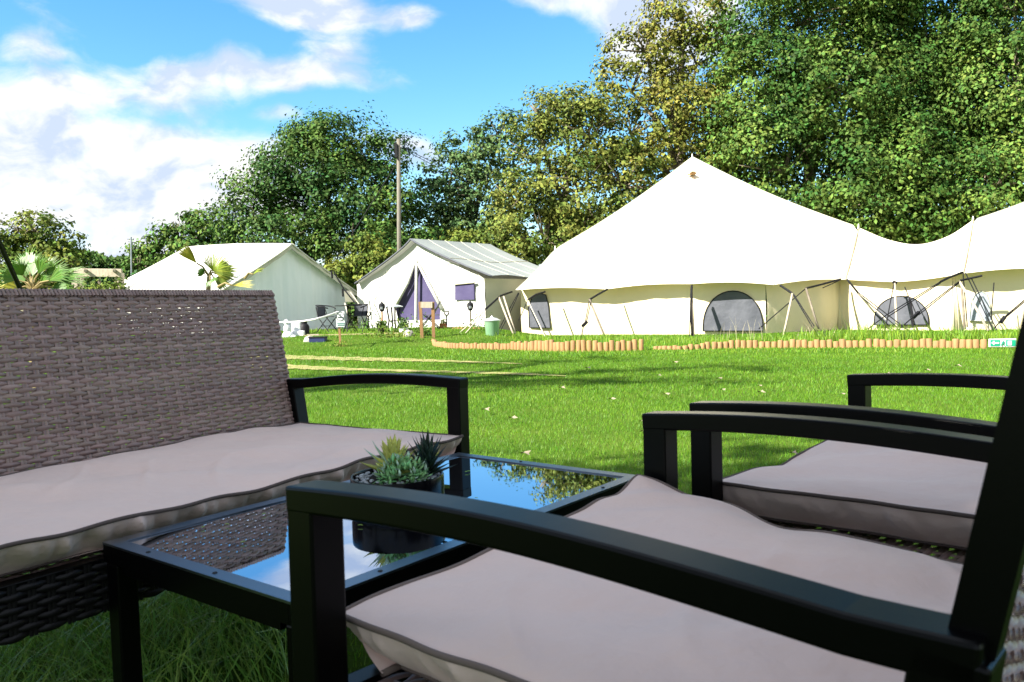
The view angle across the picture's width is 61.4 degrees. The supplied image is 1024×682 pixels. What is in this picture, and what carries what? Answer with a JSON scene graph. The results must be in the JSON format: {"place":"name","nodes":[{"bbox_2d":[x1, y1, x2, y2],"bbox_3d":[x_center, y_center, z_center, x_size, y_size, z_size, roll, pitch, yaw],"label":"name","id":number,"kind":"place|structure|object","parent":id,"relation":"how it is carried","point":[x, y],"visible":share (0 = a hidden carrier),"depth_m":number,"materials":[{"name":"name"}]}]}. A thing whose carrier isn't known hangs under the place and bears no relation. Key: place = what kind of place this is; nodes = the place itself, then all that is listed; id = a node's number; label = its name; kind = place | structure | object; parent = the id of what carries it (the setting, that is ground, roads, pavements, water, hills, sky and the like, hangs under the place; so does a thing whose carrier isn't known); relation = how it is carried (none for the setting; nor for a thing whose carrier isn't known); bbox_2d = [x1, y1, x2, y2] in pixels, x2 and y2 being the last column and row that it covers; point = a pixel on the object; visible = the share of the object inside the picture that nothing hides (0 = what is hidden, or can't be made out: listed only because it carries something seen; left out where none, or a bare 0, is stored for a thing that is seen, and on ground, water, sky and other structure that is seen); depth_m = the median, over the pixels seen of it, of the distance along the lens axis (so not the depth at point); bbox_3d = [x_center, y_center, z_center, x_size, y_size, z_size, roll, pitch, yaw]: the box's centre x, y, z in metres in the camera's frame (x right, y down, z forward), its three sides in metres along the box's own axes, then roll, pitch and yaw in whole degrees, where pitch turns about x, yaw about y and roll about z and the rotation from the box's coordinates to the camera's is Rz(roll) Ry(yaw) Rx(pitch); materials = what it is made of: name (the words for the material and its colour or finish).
{"place":"outdoors","nodes":[
{"label":"outdoors","id":0,"kind":"place"},
{"bbox_2d":[0,553,359,681],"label":"long grass","id":1,"kind":"structure","parent":0,"point":[61,641],"depth_m":1.83,"materials":[{"name":"green plant"}]},
{"bbox_2d":[251,355,521,363],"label":"path","id":2,"kind":"structure","parent":0,"point":[343,358],"depth_m":14.13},
{"bbox_2d":[252,364,565,375],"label":"path","id":3,"kind":"structure","parent":0,"point":[318,368],"depth_m":11.24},
{"bbox_2d":[0,316,1019,681],"bbox_3d":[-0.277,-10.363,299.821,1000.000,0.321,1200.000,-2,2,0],"label":"ground","id":4,"kind":"structure","parent":0,"point":[354,664],"depth_m":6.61,"materials":[{"name":"plant"}]},
{"bbox_2d":[0,239,39,331],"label":"guy strap","id":5,"kind":"object","parent":4,"relation":"on","point":[10,267],"depth_m":4.15,"materials":[{"name":"black"}]},
{"bbox_2d":[0,247,89,387],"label":"fan palm","id":6,"kind":"object","parent":4,"relation":"on","point":[23,267],"visible":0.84,"depth_m":8.41,"materials":[{"name":"green plant"}]},
{"bbox_2d":[0,206,97,288],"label":"tree","id":7,"kind":"object","parent":4,"relation":"on","point":[15,240],"visible":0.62,"depth_m":30.37,"materials":[{"name":"green plant"}]},
{"bbox_2d":[72,269,124,333],"bbox_3d":[-11.863,-0.992,24.804,1.372,2.324,2.874,-2,2,-24],"label":"pergola","id":8,"kind":"object","parent":4,"relation":"on","point":[114,273],"visible":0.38,"depth_m":23.79,"materials":[{"name":"beige wood"}]},
{"bbox_2d":[68,275,129,324],"bbox_3d":[-9.512,-0.637,19.880,1.509,1.753,1.579,-2,2,0],"label":"bush","id":9,"kind":"object","parent":4,"relation":"on","point":[114,285],"visible":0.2,"depth_m":19.55,"materials":[{"name":"green plant"}]},
{"bbox_2d":[65,249,139,325],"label":"hedge","id":10,"kind":"object","parent":4,"relation":"on","point":[97,260],"visible":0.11,"depth_m":45.32,"materials":[{"name":"green plant"}]},
{"bbox_2d":[128,237,133,274],"bbox_3d":[-17.577,-3.050,39.898,0.323,3.518,0.070,-2,2,0],"label":"mast","id":11,"kind":"object","parent":4,"relation":"on","point":[130,244],"visible":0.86,"depth_m":39.84,"materials":[{"name":"silver metal"}]},
{"bbox_2d":[116,200,238,278],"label":"tree","id":12,"kind":"object","parent":4,"relation":"on","point":[195,224],"visible":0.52,"depth_m":41.03,"materials":[{"name":"green plant"}]},
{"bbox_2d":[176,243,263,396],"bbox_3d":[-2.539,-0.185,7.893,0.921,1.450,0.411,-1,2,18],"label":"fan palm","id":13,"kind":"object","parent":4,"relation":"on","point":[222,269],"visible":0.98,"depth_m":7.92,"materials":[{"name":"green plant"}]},
{"bbox_2d":[0,288,469,645],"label":"wicker sofa","id":14,"kind":"object","parent":4,"relation":"on","point":[36,601],"visible":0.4,"depth_m":2.19,"materials":[{"name":"brown wicker"}]},
{"bbox_2d":[0,422,463,577],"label":"seat cushion","id":15,"kind":"object","parent":14,"relation":"on","point":[52,514],"visible":0.83,"depth_m":1.74,"materials":[{"name":"beige fabric"}]},
{"bbox_2d":[125,270,356,325],"bbox_3d":[-6.788,-1.688,34.826,16.405,2.934,6.398,-2,2,0],"label":"hedge","id":16,"kind":"object","parent":4,"relation":"on","point":[348,303],"visible":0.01,"depth_m":33.77,"materials":[{"name":"green plant"}]},
{"bbox_2d":[125,243,367,332],"bbox_3d":[-8.563,-1.646,27.340,9.768,3.067,5.524,0,3,37],"label":"tent","id":17,"kind":"object","parent":4,"relation":"on","point":[298,282],"depth_m":26.46,"materials":[{"name":"fabric"}]},
{"bbox_2d":[282,319,294,336],"bbox_3d":[-5.517,-0.248,21.400,0.390,0.585,0.292,-2,2,0],"label":"garden statue","id":18,"kind":"object","parent":4,"relation":"on","point":[287,331],"visible":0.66,"depth_m":21.32,"materials":[{"name":"white stone"}]},
{"bbox_2d":[291,322,304,335],"bbox_3d":[-5.352,-0.231,21.561,0.329,0.470,0.180,-2,2,0],"label":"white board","id":19,"kind":"object","parent":4,"relation":"on","point":[296,328],"visible":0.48,"depth_m":21.55,"materials":[{"name":"plastic"}]},
{"bbox_2d":[301,321,309,333],"bbox_3d":[-5.274,-0.305,21.898,0.260,0.410,0.260,-2,2,0],"label":"gas bottle","id":20,"kind":"object","parent":4,"relation":"on","point":[305,327],"visible":0.52,"depth_m":21.80,"materials":[{"name":"black metal"}]},
{"bbox_2d":[307,334,327,342],"bbox_3d":[-4.595,-0.047,20.307,0.460,0.235,0.300,-2,2,0],"label":"barbecue tray","id":21,"kind":"object","parent":4,"relation":"on","point":[319,339],"visible":0.73,"depth_m":20.17,"materials":[{"name":"blue metal"}]},
{"bbox_2d":[201,100,451,267],"bbox_3d":[-7.833,-5.548,36.943,10.547,9.977,7.041,-2,2,0],"label":"round tree","id":22,"kind":"object","parent":4,"relation":"on","point":[331,169],"visible":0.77,"depth_m":36.01,"materials":[{"name":"green plant"}]},
{"bbox_2d":[315,305,337,332],"bbox_3d":[-4.833,-0.564,22.393,0.514,0.763,0.528,-1,2,20],"label":"bistro chair","id":23,"kind":"object","parent":4,"relation":"on","point":[320,310],"visible":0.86,"depth_m":22.51,"materials":[{"name":"grey metal"}]},
{"bbox_2d":[322,336,348,346],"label":"weed","id":24,"kind":"object","parent":4,"relation":"on","point":[339,343],"visible":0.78,"depth_m":19.29,"materials":[{"name":"green plant"}]},
{"bbox_2d":[336,311,344,345],"bbox_3d":[-3.830,-0.204,19.295,0.192,0.922,0.070,-2,2,0],"label":"notice sign","id":25,"kind":"object","parent":4,"relation":"on","point":[340,321],"visible":0.98,"depth_m":19.26,"materials":[{"name":"white"}]},
{"bbox_2d":[279,312,336,322],"bbox_3d":[-4.457,-0.511,18.561,1.119,0.216,1.479,-2,2,0],"label":"barrier rope","id":26,"kind":"object","parent":25,"relation":"hanging from","point":[307,320],"visible":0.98,"depth_m":18.25,"materials":[{"name":"white fabric"}]},
{"bbox_2d":[303,333,398,335],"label":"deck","id":27,"kind":"structure","parent":4,"relation":"on","point":[345,334],"depth_m":21.40,"materials":[{"name":"beige wood"}]},
{"bbox_2d":[335,305,361,332],"bbox_3d":[-4.162,-0.551,21.991,0.680,0.725,0.680,-2,2,0],"label":"bistro table","id":28,"kind":"object","parent":27,"relation":"on","point":[348,315],"visible":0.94,"depth_m":21.95,"materials":[{"name":"black metal"}]},
{"bbox_2d":[375,320,386,332],"bbox_3d":[-3.286,-0.380,21.697,0.320,0.328,0.336,-2,2,0],"label":"plant pot","id":29,"kind":"object","parent":27,"relation":"on","point":[380,323],"visible":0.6,"depth_m":21.63,"materials":[{"name":"green"}]},
{"bbox_2d":[385,304,402,330],"bbox_3d":[-3.061,-0.587,22.291,0.500,0.714,0.500,-2,2,0],"label":"garden table","id":30,"kind":"object","parent":27,"relation":"on","point":[394,306],"visible":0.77,"depth_m":22.20,"materials":[{"name":"white metal"}]},
{"bbox_2d":[397,316,409,332],"bbox_3d":[-2.677,-0.404,21.299,0.323,0.413,0.334,-2,2,0],"label":"plant pot","id":31,"kind":"object","parent":27,"relation":"on","point":[402,320],"visible":0.79,"depth_m":21.23,"materials":[{"name":"green plastic"}]},
{"bbox_2d":[333,314,380,328],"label":"weed","id":32,"kind":"object","parent":4,"relation":"on","point":[361,326],"visible":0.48,"depth_m":25.67,"materials":[{"name":"green plant"}]},
{"bbox_2d":[347,304,368,331],"bbox_3d":[-3.951,-0.580,22.198,0.528,0.763,0.514,-1,2,20],"label":"bistro chair","id":33,"kind":"object","parent":4,"relation":"on","point":[362,310],"visible":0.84,"depth_m":22.36,"materials":[{"name":"grey metal"}]},
{"bbox_2d":[320,229,396,324],"bbox_3d":[-5.431,-2.180,30.570,4.040,3.529,2.432,-2,2,0],"label":"bush","id":34,"kind":"object","parent":4,"relation":"on","point":[346,270],"visible":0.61,"depth_m":30.38,"materials":[{"name":"green plant"}]},
{"bbox_2d":[102,452,633,681],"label":"coffee table","id":35,"kind":"object","parent":4,"relation":"on","point":[215,561],"visible":0.66,"depth_m":1.40,"materials":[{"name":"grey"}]},
{"bbox_2d":[350,429,456,493],"bbox_3d":[-0.211,0.234,1.596,0.172,0.146,0.176,-3,3,-40],"label":"plant pot","id":36,"kind":"object","parent":35,"relation":"on","point":[395,467],"visible":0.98,"depth_m":1.57,"materials":[{"name":"black plastic"},{"name":"green succulent leaf"},{"name":"grey pebbles"}]},
{"bbox_2d":[379,301,384,320],"bbox_3d":[-3.311,-0.655,21.982,0.170,0.711,0.176,-2,2,0],"label":"garden torch","id":37,"kind":"object","parent":4,"relation":"on","point":[381,306],"visible":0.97,"depth_m":21.94,"materials":[{"name":"black metal"}]},
{"bbox_2d":[280,324,484,343],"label":"tall grass","id":38,"kind":"structure","parent":4,"relation":"on","point":[333,329],"depth_m":21.84,"materials":[{"name":"green plant"}]},
{"bbox_2d":[353,318,428,337],"bbox_3d":[-2.779,-0.314,19.825,1.754,0.496,1.008,-2,2,0],"label":"weed","id":39,"kind":"object","parent":4,"relation":"on","point":[390,335],"visible":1,"depth_m":19.80,"materials":[{"name":"green plant"}]},
{"bbox_2d":[362,216,447,257],"bbox_3d":[-3.936,-2.657,32.856,3.570,4.224,1.997,-2,2,0],"label":"bush","id":40,"kind":"object","parent":4,"relation":"on","point":[392,240],"visible":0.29,"depth_m":32.63,"materials":[{"name":"green plant"}]},
{"bbox_2d":[403,330,414,336],"bbox_3d":[-2.488,-0.164,20.805,0.280,0.220,0.280,-2,2,0],"label":"boulder","id":41,"kind":"object","parent":4,"relation":"on","point":[410,333],"visible":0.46,"depth_m":20.71,"materials":[{"name":"stone"}]},
{"bbox_2d":[390,312,446,331],"bbox_3d":[-2.473,-0.518,22.050,1.184,0.730,1.214,1,3,45],"label":"weed","id":42,"kind":"object","parent":4,"relation":"on","point":[418,328],"visible":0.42,"depth_m":21.92,"materials":[{"name":"green plant"}]},
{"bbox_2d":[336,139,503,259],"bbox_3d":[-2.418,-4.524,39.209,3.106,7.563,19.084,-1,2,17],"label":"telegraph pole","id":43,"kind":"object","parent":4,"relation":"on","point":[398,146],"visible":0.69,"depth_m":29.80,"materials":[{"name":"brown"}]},
{"bbox_2d":[418,302,434,337],"bbox_3d":[-2.009,-0.441,20.381,0.373,0.980,0.090,-2,2,0],"label":"timber frame","id":44,"kind":"object","parent":4,"relation":"on","point":[431,305],"visible":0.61,"depth_m":20.36,"materials":[{"name":"brown wood"}]},
{"bbox_2d":[423,329,431,335],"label":"weed","id":45,"kind":"object","parent":4,"relation":"on","point":[427,332],"visible":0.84,"depth_m":20.77,"materials":[{"name":"green plant"}]},
{"bbox_2d":[423,301,440,327],"bbox_3d":[-2.131,-0.645,22.399,0.618,0.762,0.448,-2,2,0],"label":"folding chair","id":46,"kind":"object","parent":4,"relation":"on","point":[429,317],"visible":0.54,"depth_m":22.19,"materials":[{"name":"black metal"}]},
{"bbox_2d":[439,319,446,327],"bbox_3d":[-1.817,-0.453,22.797,0.225,0.294,0.217,-2,2,0],"label":"plant pot","id":47,"kind":"object","parent":4,"relation":"on","point":[442,323],"visible":0.82,"depth_m":22.72,"materials":[{"name":"brown ceramic"}]},
{"bbox_2d":[354,238,538,330],"bbox_3d":[-1.623,-1.701,26.777,5.533,2.848,3.828,0,3,37],"label":"tent","id":48,"kind":"object","parent":4,"relation":"on","point":[454,278],"depth_m":25.45,"materials":[{"name":"white fabric"}]},
{"bbox_2d":[455,283,474,299],"bbox_3d":[-1.339,-1.399,24.410,0.708,0.476,0.040,0,3,37],"label":"window","id":49,"kind":"structure","parent":48,"relation":"in","point":[462,291],"depth_m":24.37,"materials":[{"name":"purple fabric"}]},
{"bbox_2d":[467,300,473,326],"bbox_3d":[-1.059,-0.677,21.984,0.170,0.711,0.176,-2,2,0],"label":"garden torch","id":50,"kind":"object","parent":4,"relation":"on","point":[470,305],"visible":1,"depth_m":21.94,"materials":[{"name":"black metal"}]},
{"bbox_2d":[456,312,491,329],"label":"weed","id":51,"kind":"object","parent":4,"relation":"on","point":[474,325],"visible":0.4,"depth_m":22.51,"materials":[{"name":"green plant"}]},
{"bbox_2d":[408,99,540,255],"bbox_3d":[-1.787,-5.939,39.035,6.906,10.258,4.673,-2,2,0],"label":"silvery tree","id":52,"kind":"object","parent":4,"relation":"on","point":[464,208],"visible":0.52,"depth_m":38.74,"materials":[{"name":"green plant"}]},
{"bbox_2d":[460,291,518,333],"bbox_3d":[-0.344,-0.720,22.279,0.961,1.192,3.247,-1,2,24],"label":"guy rope","id":53,"kind":"object","parent":4,"relation":"on","point":[490,304],"visible":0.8,"depth_m":22.71,"materials":[{"name":"white fabric"}]},
{"bbox_2d":[483,316,499,335],"bbox_3d":[-0.483,-0.321,21.002,0.420,0.592,0.420,-2,2,0],"label":"dustbin","id":54,"kind":"object","parent":4,"relation":"on","point":[492,323],"visible":0.89,"depth_m":20.86,"materials":[{"name":"green plastic"}]},
{"bbox_2d":[432,224,561,265],"bbox_3d":[-0.588,-2.480,30.913,4.894,3.959,2.429,-2,2,0],"label":"bush","id":55,"kind":"object","parent":4,"relation":"on","point":[458,235],"visible":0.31,"depth_m":30.38,"materials":[{"name":"green plant"}]},
{"bbox_2d":[519,291,545,336],"bbox_3d":[0.540,-0.723,22.763,0.701,1.204,1.528,-1,2,4],"label":"guy rope","id":56,"kind":"object","parent":4,"relation":"on","point":[531,297],"visible":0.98,"depth_m":22.75,"materials":[{"name":"beige fabric"}]},
{"bbox_2d":[431,339,643,351],"bbox_3d":[-0.311,0.066,17.223,1.246,0.272,7.123,-3,3,-35],"label":"log edging","id":57,"kind":"object","parent":4,"relation":"on","point":[546,345],"visible":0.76,"depth_m":15.19,"materials":[{"name":"brown wood"}]},
{"bbox_2d":[468,77,669,261],"bbox_3d":[2.201,-5.029,31.330,7.858,9.379,5.654,-2,2,0],"label":"turning tree","id":58,"kind":"object","parent":4,"relation":"on","point":[573,114],"visible":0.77,"depth_m":30.83,"materials":[{"name":"green plant"}]},
{"bbox_2d":[581,288,607,335],"bbox_3d":[2.131,-0.724,21.626,0.559,1.222,2.288,-1,2,19],"label":"guy rope","id":59,"kind":"object","parent":4,"relation":"on","point":[584,324],"visible":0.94,"depth_m":21.61,"materials":[{"name":"beige fabric"}]},
{"bbox_2d":[285,313,1023,681],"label":"wicker chair","id":60,"kind":"object","parent":4,"relation":"on","point":[975,633],"visible":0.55,"depth_m":0.64,"materials":[{"name":"black metal"}]},
{"bbox_2d":[346,474,1023,681],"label":"seat cushion","id":61,"kind":"object","parent":60,"relation":"on","point":[490,615],"visible":0.61,"depth_m":0.94,"materials":[{"name":"beige fabric"}]},
{"bbox_2d":[584,0,770,197],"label":"turning tree","id":62,"kind":"object","parent":4,"relation":"on","point":[679,134],"visible":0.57,"depth_m":32.63,"materials":[{"name":"green plant"}]},
{"bbox_2d":[689,285,694,336],"bbox_3d":[4.320,-0.717,20.689,0.110,1.282,0.866,-1,2,15],"label":"tent pole","id":63,"kind":"object","parent":4,"relation":"on","point":[691,311],"visible":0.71,"depth_m":20.71,"materials":[{"name":"black"}]},
{"bbox_2d":[515,153,1023,335],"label":"pole tent","id":64,"kind":"object","parent":4,"relation":"on","point":[728,247],"visible":0.94,"depth_m":22.13,"materials":[{"name":"beige fabric"}]},
{"bbox_2d":[528,294,550,327],"bbox_3d":[0.759,-0.850,24.087,0.671,0.998,0.037,-1,2,26],"label":"window","id":65,"kind":"structure","parent":64,"relation":"in","point":[539,304],"depth_m":24.08,"materials":[{"name":"grey"}]},
{"bbox_2d":[703,290,762,330],"bbox_3d":[5.438,-0.735,21.285,1.460,1.025,0.036,-1,2,20],"label":"window","id":66,"kind":"structure","parent":64,"relation":"in","point":[727,306],"depth_m":21.28,"materials":[{"name":"grey"}]},
{"bbox_2d":[759,278,840,328],"bbox_3d":[7.101,-0.889,20.363,3.489,1.214,0.619,-3,3,-39],"label":"guy rope","id":67,"kind":"object","parent":64,"relation":"attached to","point":[809,299],"visible":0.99,"depth_m":20.42,"materials":[{"name":"beige fabric"}]},
{"bbox_2d":[846,279,911,332],"bbox_3d":[8.490,-0.857,20.285,0.258,1.318,3.025,-2,2,-4],"label":"guy rope","id":68,"kind":"object","parent":64,"relation":"attached to","point":[864,298],"visible":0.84,"depth_m":20.18,"materials":[{"name":"beige fabric"}]},
{"bbox_2d":[874,296,928,324],"bbox_3d":[9.340,-0.731,20.721,0.037,0.714,1.381,-3,3,-37],"label":"window","id":69,"kind":"structure","parent":64,"relation":"in","point":[904,314],"depth_m":20.68,"materials":[{"name":"grey"}]},
{"bbox_2d":[904,287,915,327],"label":"guy rope","id":70,"kind":"object","parent":64,"relation":"attached to","point":[911,310],"visible":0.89,"depth_m":19.76,"materials":[{"name":"black fabric"}]},
{"bbox_2d":[969,290,991,321],"bbox_3d":[10.612,-0.788,19.552,0.469,0.716,0.037,-1,2,19],"label":"window","id":71,"kind":"structure","parent":64,"relation":"in","point":[973,316],"depth_m":19.54,"materials":[{"name":"white fabric"}]},
{"bbox_2d":[542,204,996,321],"bbox_3d":[13.516,-3.113,33.141,24.658,4.822,7.407,-2,2,0],"label":"hedge","id":72,"kind":"object","parent":4,"relation":"on","point":[553,232],"visible":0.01,"depth_m":32.26,"materials":[{"name":"green plant"}]},
{"bbox_2d":[710,319,834,340],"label":"dry grass","id":73,"kind":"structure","parent":4,"relation":"on","point":[761,332],"depth_m":17.29,"materials":[{"name":"green plant"}]},
{"bbox_2d":[779,284,818,334],"bbox_3d":[6.664,-0.731,19.998,0.814,1.202,0.868,-1,2,14],"label":"guy rope","id":74,"kind":"object","parent":4,"relation":"on","point":[790,302],"visible":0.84,"depth_m":19.95,"materials":[{"name":"black"}]},
{"bbox_2d":[653,338,986,349],"bbox_3d":[4.771,0.084,13.919,5.060,0.209,0.624,-1,2,25],"label":"log edging","id":75,"kind":"object","parent":4,"relation":"on","point":[940,343],"visible":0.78,"depth_m":13.82,"materials":[{"name":"brown wood"}]},
{"bbox_2d":[685,0,960,232],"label":"broadleaf tree","id":76,"kind":"object","parent":4,"relation":"on","point":[807,88],"visible":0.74,"depth_m":30.05,"materials":[{"name":"green plant"}]},
{"bbox_2d":[689,373,1007,562],"bbox_3d":[0.857,0.258,1.606,0.746,0.848,0.750,0,3,44],"label":"wicker chair","id":77,"kind":"object","parent":4,"relation":"on","point":[706,466],"visible":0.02,"depth_m":1.56,"materials":[{"name":"black metal"}]},
{"bbox_2d":[723,440,986,550],"bbox_3d":[0.812,0.275,1.650,0.618,0.100,0.668,0,3,44],"label":"seat cushion","id":78,"kind":"object","parent":77,"relation":"on","point":[916,497],"visible":0.76,"depth_m":1.52,"materials":[{"name":"beige fabric"}]},
{"bbox_2d":[885,280,897,328],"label":"guy rope","id":79,"kind":"object","parent":4,"relation":"on","point":[895,296],"visible":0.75,"depth_m":20.04,"materials":[{"name":"black"}]},
{"bbox_2d":[819,0,1023,243],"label":"broadleaf tree","id":80,"kind":"object","parent":4,"relation":"on","point":[936,145],"visible":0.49,"depth_m":29.40,"materials":[{"name":"green plant"}]},
{"bbox_2d":[868,271,997,331],"bbox_3d":[8.866,-0.843,18.598,2.898,1.311,1.236,-2,2,0],"label":"guy rope","id":81,"kind":"object","parent":4,"relation":"on","point":[963,297],"visible":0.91,"depth_m":18.65,"materials":[{"name":"beige pale fabric"}]},
{"bbox_2d":[912,0,1023,227],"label":"broadleaf tree","id":82,"kind":"object","parent":4,"relation":"on","point":[1003,110],"visible":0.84,"depth_m":28.93,"materials":[{"name":"green plant"}]},
{"bbox_2d":[989,338,1015,348],"bbox_3d":[7.123,0.088,12.521,0.392,0.250,0.052,-2,2,0],"label":"exit sign","id":83,"kind":"object","parent":4,"relation":"on","point":[1009,342],"visible":0.89,"depth_m":12.51,"materials":[{"name":"green"}]},
{"bbox_2d":[990,283,1023,329],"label":"guy rope","id":84,"kind":"object","parent":4,"relation":"attached to","point":[1002,319],"visible":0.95,"depth_m":18.09,"materials":[{"name":"black"}]},
{"bbox_2d":[0,0,1023,310],"label":"sky","id":85,"kind":"structure","parent":0,"point":[116,116],"materials":[{"name":"blue"}]},
{"bbox_2d":[414,346,1014,354],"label":"tall grass","id":86,"kind":"structure","parent":0,"point":[754,351],"depth_m":13.19,"materials":[{"name":"green plant"}]},
{"bbox_2d":[495,328,1016,344],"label":"tall grass","id":87,"kind":"structure","parent":0,"point":[607,337],"depth_m":17.16,"materials":[{"name":"green plant"}]},
{"bbox_2d":[769,319,1018,343],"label":"tall grass","id":88,"kind":"structure","parent":0,"point":[879,333],"depth_m":15.13,"materials":[{"name":"green plant"}]}
]}

